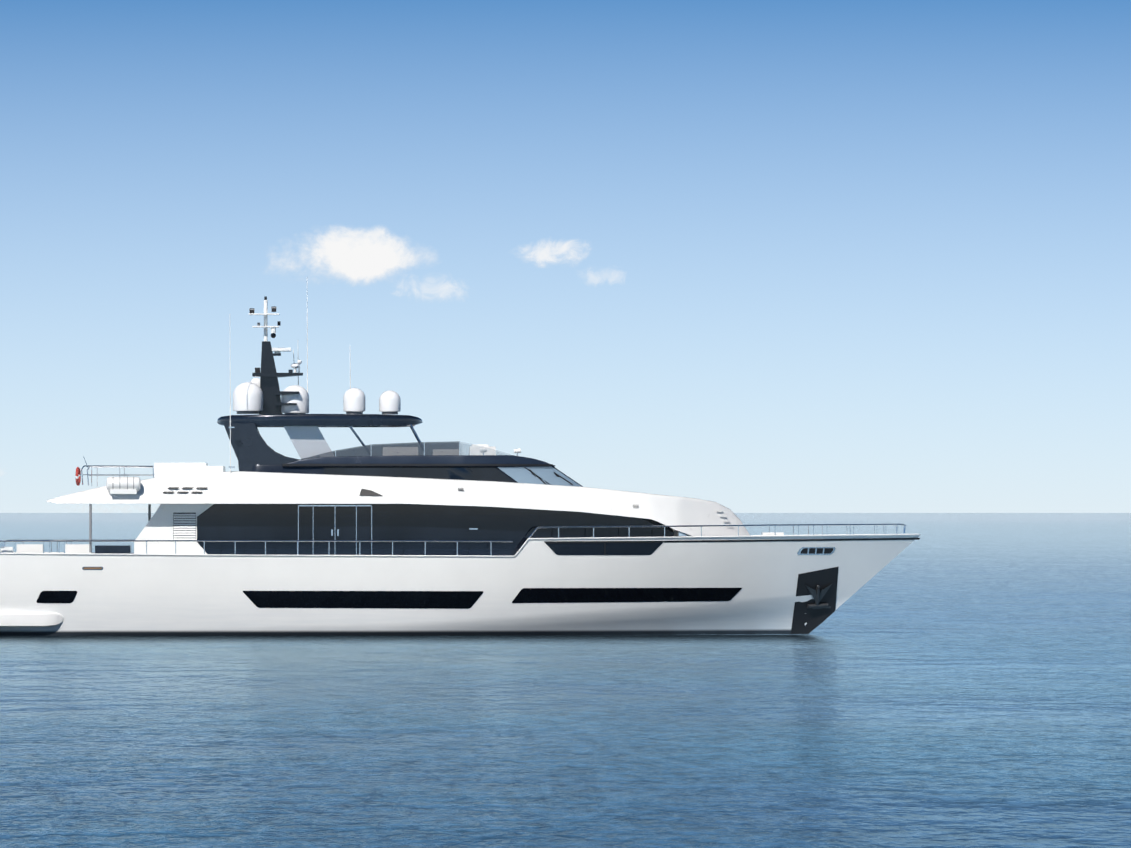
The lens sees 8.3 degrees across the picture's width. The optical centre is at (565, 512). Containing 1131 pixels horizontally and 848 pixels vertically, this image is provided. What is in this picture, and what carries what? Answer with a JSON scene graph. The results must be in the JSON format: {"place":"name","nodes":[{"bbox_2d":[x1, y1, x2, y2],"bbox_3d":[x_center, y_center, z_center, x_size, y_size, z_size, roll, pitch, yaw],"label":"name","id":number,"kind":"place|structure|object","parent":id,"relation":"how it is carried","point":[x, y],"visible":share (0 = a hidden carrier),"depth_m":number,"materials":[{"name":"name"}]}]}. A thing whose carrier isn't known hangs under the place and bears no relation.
{"place":"outdoors","nodes":[
{"label":"outdoors","id":0,"kind":"place"},
{"bbox_2d":[272,227,431,284],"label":"cloud","id":1,"kind":"structure","parent":0,"point":[354,257],"depth_m":3496.65,"materials":[{"name":"white"}]},
{"bbox_2d":[415,284,452,296],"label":"cloud","id":2,"kind":"structure","parent":0,"point":[443,289],"depth_m":3537.69,"materials":[{"name":"white"}]},
{"bbox_2d":[37,538,919,633],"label":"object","id":3,"kind":"object","parent":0,"point":[820,586],"visible":0.88,"depth_m":294.79,"materials":[{"name":"black glass"}]},
{"bbox_2d":[524,241,580,265],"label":"cloud","id":4,"kind":"structure","parent":0,"point":[547,252],"depth_m":3579.03,"materials":[{"name":"white"}]},
{"bbox_2d":[0,513,1130,847],"bbox_3d":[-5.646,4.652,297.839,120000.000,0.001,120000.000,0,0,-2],"label":"sea","id":5,"kind":"structure","parent":0,"point":[954,681],"depth_m":171.05,"materials":[{"name":"liquid"}]},
{"bbox_2d":[0,534,920,635],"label":"yacht hull","id":6,"kind":"object","parent":5,"relation":"on","point":[141,595],"visible":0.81,"depth_m":294.30,"materials":[{"name":"white paint"}]},
{"bbox_2d":[0,613,63,625],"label":"swim platform","id":7,"kind":"structure","parent":6,"relation":"attached to","point":[27,619],"depth_m":293.74,"materials":[{"name":"white"}]},
{"bbox_2d":[0,456,783,552],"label":"yacht deck gear","id":8,"kind":"object","parent":6,"relation":"on","point":[123,485],"visible":0.96,"depth_m":294.60,"materials":[{"name":"white plastic"}]},
{"bbox_2d":[47,471,749,555],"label":"superstructure","id":9,"kind":"object","parent":6,"relation":"on","point":[240,505],"visible":0.88,"depth_m":294.87,"materials":[{"name":"white paint"}]},
{"bbox_2d":[223,423,582,486],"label":"flybridge","id":10,"kind":"object","parent":9,"relation":"on","point":[254,451],"visible":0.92,"depth_m":295.27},
{"bbox_2d":[217,414,422,426],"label":"hardtop roof","id":11,"kind":"structure","parent":10,"relation":"on","point":[329,420],"depth_m":295.33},
{"bbox_2d":[229,296,350,475],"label":"yacht mast","id":12,"kind":"object","parent":11,"relation":"on","point":[268,375],"visible":0.88,"depth_m":297.43,"materials":[{"name":"black metal"}]},
{"bbox_2d":[233,378,400,413],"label":"satellite domes","id":13,"kind":"structure","parent":11,"relation":"on","point":[247,397],"depth_m":296.22,"materials":[{"name":"white plastic"}]},
{"bbox_2d":[0,465,918,556],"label":"yacht guard rails","id":14,"kind":"object","parent":6,"relation":"on","point":[90,540],"visible":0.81,"depth_m":294.19,"materials":[{"name":"silver metal"}]},
{"bbox_2d":[0,0,1130,512],"label":"sky","id":15,"kind":"structure","parent":0,"point":[844,256],"materials":[{"name":"blue"}]}
]}

